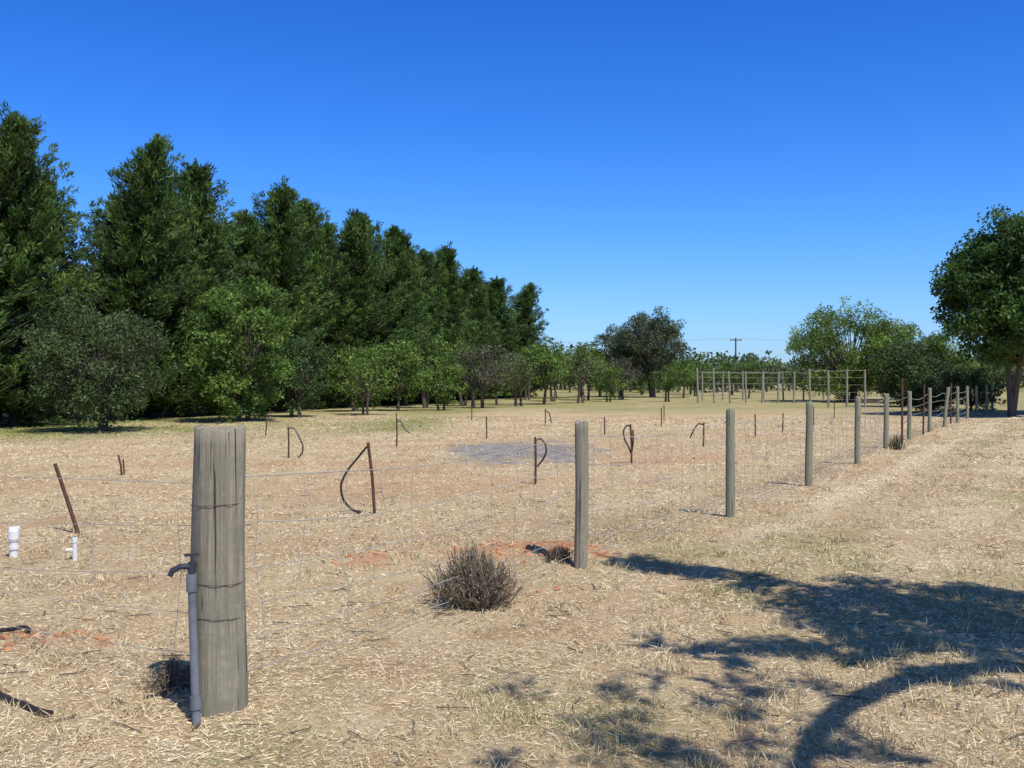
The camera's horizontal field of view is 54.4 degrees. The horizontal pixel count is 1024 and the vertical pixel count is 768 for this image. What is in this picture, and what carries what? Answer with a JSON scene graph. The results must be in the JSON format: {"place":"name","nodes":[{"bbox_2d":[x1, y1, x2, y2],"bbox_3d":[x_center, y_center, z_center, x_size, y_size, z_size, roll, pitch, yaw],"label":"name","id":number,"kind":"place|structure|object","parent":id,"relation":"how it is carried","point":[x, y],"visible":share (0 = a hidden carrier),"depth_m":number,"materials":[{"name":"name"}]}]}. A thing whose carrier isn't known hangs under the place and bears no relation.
{"place":"outdoors","nodes":[
{"label":"outdoors","id":0,"kind":"place"},
{"bbox_2d":[0,380,1023,767],"bbox_3d":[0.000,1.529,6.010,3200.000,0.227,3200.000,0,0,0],"label":"ground","id":1,"kind":"structure","parent":0,"point":[632,404],"depth_m":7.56,"materials":[{"name":"beige plant"}]},
{"bbox_2d":[8,526,19,557],"bbox_3d":[-4.469,1.464,8.930,0.100,0.375,0.097,0,0,0],"label":"white pvc valve","id":2,"kind":"object","parent":1,"relation":"on","point":[13,538],"visible":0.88,"depth_m":8.90,"materials":[{"name":"white plastic"}]},
{"bbox_2d":[0,625,30,632],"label":"black hose","id":3,"kind":"object","parent":1,"relation":"on","point":[14,628],"visible":0.94,"depth_m":6.12,"materials":[{"name":"black rubber"}]},
{"bbox_2d":[0,691,53,715],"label":"black hose","id":4,"kind":"object","parent":1,"relation":"on","point":[33,708],"visible":0.94,"depth_m":4.74,"materials":[{"name":"black rubber"}]},
{"bbox_2d":[0,202,76,398],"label":"pine tree","id":5,"kind":"object","parent":1,"relation":"on","point":[8,338],"visible":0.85,"depth_m":31.07,"materials":[{"name":"green plant"}]},
{"bbox_2d":[2,268,79,421],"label":"pine tree","id":6,"kind":"object","parent":1,"relation":"on","point":[54,311],"visible":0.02,"depth_m":36.25,"materials":[{"name":"green plant"}]},
{"bbox_2d":[0,100,111,426],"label":"pine tree","id":7,"kind":"object","parent":1,"relation":"on","point":[33,239],"visible":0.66,"depth_m":32.36,"materials":[{"name":"green plant"}]},
{"bbox_2d":[53,463,79,534],"bbox_3d":[-4.549,1.253,10.225,0.334,0.881,0.042,0,0,6],"label":"leaning rusty stake","id":8,"kind":"object","parent":1,"relation":"on","point":[68,503],"visible":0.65,"depth_m":10.21,"materials":[{"name":"metal"}]},
{"bbox_2d":[26,175,114,418],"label":"pine tree","id":9,"kind":"object","parent":1,"relation":"on","point":[70,240],"visible":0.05,"depth_m":38.74,"materials":[{"name":"green plant"}]},
{"bbox_2d":[66,536,77,560],"bbox_3d":[-3.884,1.503,8.786,0.099,0.310,0.049,0,0,-9],"label":"white pvc riser","id":10,"kind":"object","parent":1,"relation":"on","point":[73,549],"visible":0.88,"depth_m":8.77,"materials":[{"name":"white plastic"}]},
{"bbox_2d":[13,293,186,432],"bbox_3d":[-12.325,-0.527,29.668,4.460,4.254,4.517,0,0,0],"label":"olive tree","id":11,"kind":"object","parent":1,"relation":"on","point":[102,390],"visible":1,"depth_m":28.93,"materials":[{"name":"green plant"}]},
{"bbox_2d":[117,455,124,474],"bbox_3d":[-6.516,1.429,16.613,0.139,0.496,0.042,0,0,0],"label":"irrigation stake","id":12,"kind":"object","parent":1,"relation":"on","point":[121,472],"visible":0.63,"depth_m":16.60,"materials":[{"name":"metal"}]},
{"bbox_2d":[68,184,186,415],"bbox_3d":[-16.881,-3.449,42.495,6.483,9.982,7.258,0,0,40],"label":"pine tree","id":13,"kind":"object","parent":1,"relation":"on","point":[107,224],"visible":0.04,"depth_m":41.75,"materials":[{"name":"green plant"}]},
{"bbox_2d":[48,133,209,419],"bbox_3d":[-14.765,-4.018,37.967,6.971,11.309,6.633,0,0,2],"label":"pine tree","id":14,"kind":"object","parent":1,"relation":"on","point":[147,181],"visible":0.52,"depth_m":37.44,"materials":[{"name":"green plant"}]},
{"bbox_2d":[139,652,190,693],"bbox_3d":[-1.722,1.466,5.071,0.292,0.215,0.288,0,0,0],"label":"dead weed","id":15,"kind":"object","parent":1,"relation":"on","point":[171,673],"visible":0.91,"depth_m":5.03,"materials":[{"name":"plant"}]},
{"bbox_2d":[100,184,253,417],"bbox_3d":[-13.862,-3.288,40.612,6.207,9.752,5.688,0,0,-34],"label":"pine tree","id":16,"kind":"object","parent":1,"relation":"on","point":[180,404],"visible":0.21,"depth_m":39.57,"materials":[{"name":"green plant"}]},
{"bbox_2d":[167,553,201,726],"bbox_3d":[-1.504,1.221,4.591,0.155,0.876,0.074,0,0,0],"label":"water tap standpipe","id":17,"kind":"object","parent":1,"relation":"on","point":[191,590],"visible":0.91,"depth_m":4.58,"materials":[{"name":"grey plastic"}]},
{"bbox_2d":[190,424,247,717],"bbox_3d":[-1.394,0.986,4.747,0.268,1.589,0.256,0,0,0],"label":"strainer post","id":18,"kind":"object","parent":1,"relation":"on","point":[218,513],"visible":0.86,"depth_m":4.64,"materials":[{"name":"wood"}]},
{"bbox_2d":[157,158,296,415],"bbox_3d":[-13.248,-3.954,42.838,7.486,11.101,6.860,0,0,-38],"label":"pine tree","id":19,"kind":"object","parent":1,"relation":"on","point":[201,179],"visible":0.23,"depth_m":41.50,"materials":[{"name":"green plant"}]},
{"bbox_2d":[176,274,301,421],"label":"broadleaf tree","id":20,"kind":"object","parent":1,"relation":"on","point":[236,379],"visible":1,"depth_m":35.47,"materials":[{"name":"green plant"}]},
{"bbox_2d":[182,208,302,413],"bbox_3d":[-12.383,-3.317,45.006,6.905,9.753,7.257,0,0,11],"label":"pine tree","id":21,"kind":"object","parent":1,"relation":"on","point":[251,245],"visible":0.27,"depth_m":45.33,"materials":[{"name":"green plant"}]},
{"bbox_2d":[235,175,339,411],"bbox_3d":[-11.377,-4.166,47.543,6.759,11.441,7.566,0,0,13],"label":"pine tree","id":22,"kind":"object","parent":1,"relation":"on","point":[282,213],"visible":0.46,"depth_m":46.92,"materials":[{"name":"green plant"}]},
{"bbox_2d":[253,325,335,417],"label":"broadleaf tree","id":23,"kind":"object","parent":1,"relation":"on","point":[291,392],"visible":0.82,"depth_m":39.49,"materials":[{"name":"green plant"}]},
{"bbox_2d":[287,427,303,457],"bbox_3d":[-4.302,1.233,19.818,0.328,0.771,0.085,0,0,6],"label":"irrigation stake","id":24,"kind":"object","parent":1,"relation":"on","point":[288,428],"visible":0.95,"depth_m":19.79,"materials":[{"name":"metal"}]},
{"bbox_2d":[0,539,628,651],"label":"soil clods","id":25,"kind":"object","parent":1,"relation":"on","point":[57,633],"visible":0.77,"depth_m":8.37,"materials":[{"name":"orange soil"}]},
{"bbox_2d":[319,221,342,291],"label":"pine tree","id":26,"kind":"object","parent":1,"relation":"on","point":[331,229],"visible":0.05,"depth_m":55.24,"materials":[{"name":"green plant"}]},
{"bbox_2d":[288,193,383,408],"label":"pine tree","id":27,"kind":"object","parent":1,"relation":"on","point":[311,211],"visible":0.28,"depth_m":50.54,"materials":[{"name":"green plant"}]},
{"bbox_2d":[323,344,389,411],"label":"fruit tree","id":28,"kind":"object","parent":1,"relation":"on","point":[352,354],"visible":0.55,"depth_m":45.65,"materials":[{"name":"green plant"}]},
{"bbox_2d":[340,442,375,513],"bbox_3d":[-1.774,1.166,11.508,0.424,0.983,0.084,0,0,0],"label":"irrigation stake","id":29,"kind":"object","parent":1,"relation":"on","point":[367,447],"visible":0.97,"depth_m":11.49,"materials":[{"name":"metal"}]},
{"bbox_2d":[332,352,397,414],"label":"fruit tree","id":30,"kind":"object","parent":1,"relation":"on","point":[365,394],"visible":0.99,"depth_m":41.98,"materials":[{"name":"green plant"}]},
{"bbox_2d":[316,213,420,406],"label":"pine tree","id":31,"kind":"object","parent":1,"relation":"on","point":[355,245],"visible":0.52,"depth_m":52.25,"materials":[{"name":"green plant"}]},
{"bbox_2d":[320,209,442,405],"bbox_3d":[-7.894,-4.244,55.401,7.428,11.516,8.106,0,0,13],"label":"pine tree","id":32,"kind":"object","parent":1,"relation":"on","point":[388,328],"visible":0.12,"depth_m":55.71,"materials":[{"name":"green plant"}]},
{"bbox_2d":[366,339,433,410],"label":"fruit tree","id":33,"kind":"object","parent":1,"relation":"on","point":[399,356],"visible":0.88,"depth_m":46.56,"materials":[{"name":"green plant"}]},
{"bbox_2d":[396,418,409,445],"bbox_3d":[-2.471,1.165,22.612,0.330,0.791,0.079,0,0,7],"label":"irrigation stake","id":34,"kind":"object","parent":1,"relation":"on","point":[397,430],"visible":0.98,"depth_m":22.59,"materials":[{"name":"metal"}]},
{"bbox_2d":[388,345,420,405],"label":"fruit tree","id":35,"kind":"object","parent":1,"relation":"on","point":[405,397],"visible":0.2,"depth_m":55.74,"materials":[{"name":"green plant"}]},
{"bbox_2d":[368,230,442,404],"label":"pine tree","id":36,"kind":"object","parent":1,"relation":"on","point":[408,264],"visible":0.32,"depth_m":57.90,"materials":[{"name":"green plant"}]},
{"bbox_2d":[371,224,456,403],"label":"pine tree","id":37,"kind":"object","parent":1,"relation":"on","point":[393,230],"visible":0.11,"depth_m":59.69,"materials":[{"name":"green plant"}]},
{"bbox_2d":[397,325,463,407],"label":"fruit tree","id":38,"kind":"object","parent":1,"relation":"on","point":[425,401],"visible":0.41,"depth_m":51.54,"materials":[{"name":"green plant"}]},
{"bbox_2d":[414,355,468,409],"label":"fruit tree","id":39,"kind":"object","parent":1,"relation":"on","point":[454,376],"visible":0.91,"depth_m":47.67,"materials":[{"name":"green plant"}]},
{"bbox_2d":[411,245,475,402],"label":"pine tree","id":40,"kind":"object","parent":1,"relation":"on","point":[428,260],"visible":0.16,"depth_m":63.03,"materials":[{"name":"green plant"}]},
{"bbox_2d":[428,339,469,403],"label":"fruit tree","id":41,"kind":"object","parent":1,"relation":"on","point":[447,349],"visible":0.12,"depth_m":60.42,"materials":[{"name":"green plant"}]},
{"bbox_2d":[428,240,489,401],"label":"pine tree","id":42,"kind":"object","parent":1,"relation":"on","point":[445,254],"visible":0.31,"depth_m":65.17,"materials":[{"name":"green plant"}]},
{"bbox_2d":[438,337,490,405],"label":"fruit tree","id":43,"kind":"object","parent":1,"relation":"on","point":[467,346],"visible":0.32,"depth_m":56.00,"materials":[{"name":"green plant"}]},
{"bbox_2d":[418,541,524,611],"bbox_3d":[-0.285,1.289,6.763,0.744,0.462,0.582,0,0,21],"label":"weed","id":44,"kind":"object","parent":1,"relation":"on","point":[476,584],"visible":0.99,"depth_m":6.66,"materials":[{"name":"plant"}]},
{"bbox_2d":[432,274,513,400],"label":"pine tree","id":45,"kind":"object","parent":1,"relation":"on","point":[471,314],"visible":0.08,"depth_m":68.71,"materials":[{"name":"green plant"}]},
{"bbox_2d":[460,265,501,399],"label":"pine tree","id":46,"kind":"object","parent":1,"relation":"on","point":[478,295],"visible":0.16,"depth_m":71.12,"materials":[{"name":"green plant"}]},
{"bbox_2d":[0,391,965,683],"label":"wire fence","id":47,"kind":"object","parent":1,"relation":"on","point":[464,521],"visible":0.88,"depth_m":6.58,"materials":[{"name":"grey metal"}]},
{"bbox_2d":[447,341,521,407],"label":"fruit tree","id":48,"kind":"object","parent":1,"relation":"on","point":[482,385],"visible":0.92,"depth_m":51.66,"materials":[{"name":"green plant"}]},
{"bbox_2d":[478,361,522,404],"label":"fruit tree","id":49,"kind":"object","parent":1,"relation":"on","point":[494,388],"visible":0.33,"depth_m":59.86,"materials":[{"name":"green plant"}]},
{"bbox_2d":[0,464,1023,767],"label":"fallen twigs","id":50,"kind":"object","parent":1,"relation":"on","point":[514,624],"visible":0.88,"depth_m":5.85,"materials":[{"name":"brown wood"}]},
{"bbox_2d":[479,275,547,398],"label":"pine tree","id":51,"kind":"object","parent":1,"relation":"on","point":[497,297],"visible":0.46,"depth_m":73.67,"materials":[{"name":"green plant"}]},
{"bbox_2d":[495,349,538,405],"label":"fruit tree","id":52,"kind":"object","parent":1,"relation":"on","point":[524,381],"visible":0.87,"depth_m":55.95,"materials":[{"name":"green plant"}]},
{"bbox_2d":[492,282,557,397],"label":"pine tree","id":53,"kind":"object","parent":1,"relation":"on","point":[529,294],"visible":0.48,"depth_m":77.94,"materials":[{"name":"green plant"}]},
{"bbox_2d":[513,350,538,399],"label":"fruit tree","id":54,"kind":"object","parent":1,"relation":"on","point":[525,395],"visible":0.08,"depth_m":69.95,"materials":[{"name":"green plant"}]},
{"bbox_2d":[509,291,545,396],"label":"pine tree","id":55,"kind":"object","parent":1,"relation":"on","point":[535,335],"visible":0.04,"depth_m":80.54,"materials":[{"name":"green plant"}]},
{"bbox_2d":[534,437,546,484],"bbox_3d":[0.434,1.232,15.015,0.200,0.871,0.076,0,0,9],"label":"irrigation stake","id":56,"kind":"object","parent":1,"relation":"on","point":[535,457],"visible":0.94,"depth_m":15.00,"materials":[{"name":"metal"}]},
{"bbox_2d":[510,342,571,403],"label":"fruit tree","id":57,"kind":"object","parent":1,"relation":"on","point":[551,368],"visible":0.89,"depth_m":59.34,"materials":[{"name":"green plant"}]},
{"bbox_2d":[528,347,565,401],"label":"fruit tree","id":58,"kind":"object","parent":1,"relation":"on","point":[552,399],"visible":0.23,"depth_m":65.98,"materials":[{"name":"green plant"}]},
{"bbox_2d":[535,350,575,397],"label":"fruit tree","id":59,"kind":"object","parent":1,"relation":"on","point":[566,356],"visible":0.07,"depth_m":75.33,"materials":[{"name":"green plant"}]},
{"bbox_2d":[545,544,573,563],"bbox_3d":[0.386,1.411,8.315,0.237,0.198,0.270,0,0,28],"label":"dead weed","id":60,"kind":"object","parent":1,"relation":"on","point":[561,552],"visible":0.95,"depth_m":8.29,"materials":[{"name":"plant"}]},
{"bbox_2d":[574,420,588,568],"bbox_3d":[0.561,1.023,8.128,0.131,1.464,0.114,0,0,0],"label":"fence post","id":61,"kind":"object","parent":1,"relation":"on","point":[581,497],"visible":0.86,"depth_m":8.08,"materials":[{"name":"grey wood"}]},
{"bbox_2d":[562,345,606,402],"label":"fruit tree","id":62,"kind":"object","parent":1,"relation":"on","point":[579,378],"visible":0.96,"depth_m":61.83,"materials":[{"name":"green plant"}]},
{"bbox_2d":[565,342,604,397],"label":"fruit tree","id":63,"kind":"object","parent":1,"relation":"on","point":[596,353],"visible":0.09,"depth_m":77.74,"materials":[{"name":"green plant"}]},
{"bbox_2d":[563,341,614,400],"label":"fruit tree","id":64,"kind":"object","parent":1,"relation":"on","point":[597,373],"visible":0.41,"depth_m":69.46,"materials":[{"name":"green plant"}]},
{"bbox_2d":[589,351,617,396],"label":"fruit tree","id":65,"kind":"object","parent":1,"relation":"on","point":[604,362],"visible":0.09,"depth_m":83.29,"materials":[{"name":"green plant"}]},
{"bbox_2d":[587,360,630,401],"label":"fruit tree","id":66,"kind":"object","parent":1,"relation":"on","point":[610,372],"visible":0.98,"depth_m":65.62,"materials":[{"name":"green plant"}]},
{"bbox_2d":[591,326,637,396],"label":"gum tree","id":67,"kind":"object","parent":1,"relation":"on","point":[605,340],"visible":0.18,"depth_m":83.56,"materials":[{"name":"green plant"}]},
{"bbox_2d":[602,355,641,399],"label":"fruit tree","id":68,"kind":"object","parent":1,"relation":"on","point":[624,364],"visible":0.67,"depth_m":71.89,"materials":[{"name":"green plant"}]},
{"bbox_2d":[623,424,633,463],"bbox_3d":[2.137,1.176,18.309,0.207,0.871,0.089,0,0,0],"label":"irrigation stake","id":69,"kind":"object","parent":1,"relation":"on","point":[631,439],"visible":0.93,"depth_m":18.29,"materials":[{"name":"metal"}]},
{"bbox_2d":[627,372,654,394],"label":"fruit tree","id":70,"kind":"object","parent":1,"relation":"on","point":[643,385],"visible":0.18,"depth_m":91.82,"materials":[{"name":"green plant"}]},
{"bbox_2d":[606,305,690,397],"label":"gum tree","id":71,"kind":"object","parent":1,"relation":"on","point":[643,352],"visible":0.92,"depth_m":78.95,"materials":[{"name":"green plant"}]},
{"bbox_2d":[647,364,684,401],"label":"fruit tree","id":72,"kind":"object","parent":1,"relation":"on","point":[671,384],"visible":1,"depth_m":65.75,"materials":[{"name":"green plant"}]},
{"bbox_2d":[662,358,699,397],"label":"fruit tree","id":73,"kind":"object","parent":1,"relation":"on","point":[688,374],"visible":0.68,"depth_m":77.54,"materials":[{"name":"green plant"}]},
{"bbox_2d":[677,358,712,393],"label":"fruit tree","id":74,"kind":"object","parent":1,"relation":"on","point":[704,367],"visible":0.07,"depth_m":94.80,"materials":[{"name":"green plant"}]},
{"bbox_2d":[689,422,704,446],"bbox_3d":[4.157,1.212,22.414,0.351,0.701,0.082,0,0,-6],"label":"irrigation stake","id":75,"kind":"object","parent":1,"relation":"on","point":[703,424],"visible":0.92,"depth_m":22.39,"materials":[{"name":"metal"}]},
{"bbox_2d":[681,352,715,395],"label":"fruit tree","id":76,"kind":"object","parent":1,"relation":"on","point":[705,382],"visible":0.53,"depth_m":83.88,"materials":[{"name":"green plant"}]},
{"bbox_2d":[726,408,734,516],"bbox_3d":[2.489,1.018,11.353,0.107,1.494,0.130,0,0,16],"label":"fence post","id":77,"kind":"object","parent":1,"relation":"on","point":[730,462],"visible":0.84,"depth_m":11.31,"materials":[{"name":"grey wood"}]},
{"bbox_2d":[714,357,748,394],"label":"fruit tree","id":78,"kind":"object","parent":1,"relation":"on","point":[732,381],"visible":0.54,"depth_m":89.94,"materials":[{"name":"green plant"}]},
{"bbox_2d":[725,356,764,397],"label":"fruit tree","id":79,"kind":"object","parent":1,"relation":"on","point":[748,367],"visible":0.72,"depth_m":76.07,"materials":[{"name":"green plant"}]},
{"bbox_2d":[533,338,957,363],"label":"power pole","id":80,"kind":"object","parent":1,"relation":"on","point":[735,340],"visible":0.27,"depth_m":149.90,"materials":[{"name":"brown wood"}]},
{"bbox_2d":[537,340,1023,392],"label":"distant treeline","id":81,"kind":"object","parent":1,"relation":"on","point":[768,366],"visible":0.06,"depth_m":114.13,"materials":[{"name":"green plant"}]},
{"bbox_2d":[696,368,865,406],"bbox_3d":[16.178,0.200,62.831,9.008,2.430,17.518,0,0,10],"label":"trellis","id":82,"kind":"object","parent":1,"relation":"on","point":[762,394],"visible":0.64,"depth_m":62.20,"materials":[{"name":"wood"}]},
{"bbox_2d":[805,402,812,485],"bbox_3d":[4.360,1.001,14.607,0.119,1.494,0.108,0,0,31],"label":"fence post","id":83,"kind":"object","parent":1,"relation":"on","point":[809,450],"visible":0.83,"depth_m":14.56,"materials":[{"name":"grey wood"}]},
{"bbox_2d":[783,295,915,402],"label":"willow tree","id":84,"kind":"object","parent":1,"relation":"on","point":[818,342],"visible":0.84,"depth_m":64.65,"materials":[{"name":"green plant"}]},
{"bbox_2d":[854,396,860,464],"bbox_3d":[6.178,0.947,17.806,0.121,1.474,0.108,0,1,-43],"label":"fence post","id":85,"kind":"object","parent":1,"relation":"on","point":[857,434],"visible":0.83,"depth_m":17.76,"materials":[{"name":"grey wood"}]},
{"bbox_2d":[883,393,888,448],"bbox_3d":[8.250,0.939,21.957,0.111,1.474,0.114,0,0,-28],"label":"fence post","id":86,"kind":"object","parent":1,"relation":"on","point":[886,422],"visible":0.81,"depth_m":21.91,"materials":[{"name":"grey wood"}]},
{"bbox_2d":[849,320,928,396],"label":"willow tree","id":87,"kind":"object","parent":1,"relation":"on","point":[912,331],"visible":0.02,"depth_m":69.03,"materials":[{"name":"green plant"}]},
{"bbox_2d":[887,433,908,449],"bbox_3d":[8.390,1.242,21.632,0.508,0.450,0.369,0,0,-16],"label":"dead weed","id":88,"kind":"object","parent":1,"relation":"on","point":[896,445],"visible":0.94,"depth_m":21.60,"materials":[{"name":"plant"}]},
{"bbox_2d":[901,379,902,441],"bbox_3d":[9.255,0.747,23.605,0.042,1.750,0.049,0,0,0],"label":"steel picket","id":89,"kind":"object","parent":1,"relation":"on","point":[902,410],"visible":0.7,"depth_m":23.61,"materials":[{"name":"brown metal"}]},
{"bbox_2d":[866,334,948,406],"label":"broadleaf tree","id":90,"kind":"object","parent":1,"relation":"on","point":[896,367],"visible":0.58,"depth_m":54.17,"materials":[{"name":"green plant"}]},
{"bbox_2d":[907,391,911,439],"bbox_3d":[10.098,0.920,25.308,0.114,1.494,0.112,0,0,-12],"label":"fence post","id":91,"kind":"object","parent":1,"relation":"on","point":[909,409],"visible":0.81,"depth_m":25.27,"materials":[{"name":"grey wood"}]},
{"bbox_2d":[922,384,924,434],"bbox_3d":[11.417,0.807,27.606,0.074,1.600,0.049,0,0,0],"label":"steel picket","id":92,"kind":"object","parent":1,"relation":"on","point":[923,409],"visible":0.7,"depth_m":27.60,"materials":[{"name":"brown metal"}]},
{"bbox_2d":[927,388,931,431],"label":"fence post","id":93,"kind":"object","parent":1,"relation":"on","point":[929,424],"visible":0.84,"depth_m":28.56,"materials":[{"name":"grey wood"}]},
{"bbox_2d":[894,363,970,412],"bbox_3d":[19.979,0.339,47.030,3.394,2.695,2.877,0,0,34],"label":"shrub","id":94,"kind":"object","parent":1,"relation":"on","point":[915,380],"visible":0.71,"depth_m":46.52,"materials":[{"name":"green plant"}]},
{"bbox_2d":[893,330,987,386],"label":"broadleaf tree","id":95,"kind":"object","parent":1,"relation":"on","point":[935,344],"visible":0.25,"depth_m":60.46,"materials":[{"name":"green plant"}]},
{"bbox_2d":[943,387,949,426],"bbox_3d":[13.947,0.855,31.990,0.239,1.524,0.111,0,0,19],"label":"fence post","id":96,"kind":"object","parent":1,"relation":"on","point":[946,406],"visible":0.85,"depth_m":31.95,"materials":[{"name":"grey wood"}]},
{"bbox_2d":[950,383,951,423],"bbox_3d":[14.905,0.756,33.806,0.042,1.600,0.049,0,0,0],"label":"steel picket","id":97,"kind":"object","parent":1,"relation":"on","point":[950,403],"visible":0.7,"depth_m":33.81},
{"bbox_2d":[956,386,958,421],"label":"fence post","id":98,"kind":"object","parent":1,"relation":"on","point":[957,404],"visible":0.86,"depth_m":35.26,"materials":[{"name":"grey wood"}]},
{"bbox_2d":[966,386,968,418],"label":"fence post","id":99,"kind":"object","parent":1,"relation":"on","point":[967,402],"visible":0.78,"depth_m":38.66,"materials":[{"name":"grey wood"}]},
{"bbox_2d":[929,363,1006,409],"bbox_3d":[22.937,0.270,49.800,3.659,2.695,3.802,0,0,0],"label":"shrub","id":100,"kind":"object","parent":1,"relation":"on","point":[973,375],"visible":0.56,"depth_m":49.34,"materials":[{"name":"green plant"}]},
{"bbox_2d":[928,204,1023,416],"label":"oak tree","id":101,"kind":"object","parent":1,"relation":"on","point":[983,270],"visible":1,"depth_m":40.01,"materials":[{"name":"green plant"}]},
{"bbox_2d":[975,386,977,415],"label":"fence post","id":102,"kind":"object","parent":1,"relation":"on","point":[976,400],"visible":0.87,"depth_m":41.96,"materials":[{"name":"grey wood"}]},
{"bbox_2d":[985,386,987,412],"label":"fence post","id":103,"kind":"object","parent":1,"relation":"on","point":[986,399],"visible":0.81,"depth_m":45.26,"materials":[{"name":"grey wood"}]},
{"bbox_2d":[991,385,993,410],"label":"fence post","id":104,"kind":"object","parent":1,"relation":"on","point":[992,405],"visible":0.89,"depth_m":48.67,"materials":[{"name":"grey wood"}]},
{"bbox_2d":[0,0,1023,371],"label":"sky","id":105,"kind":"structure","parent":0,"point":[737,168],"materials":[{"name":"blue"}]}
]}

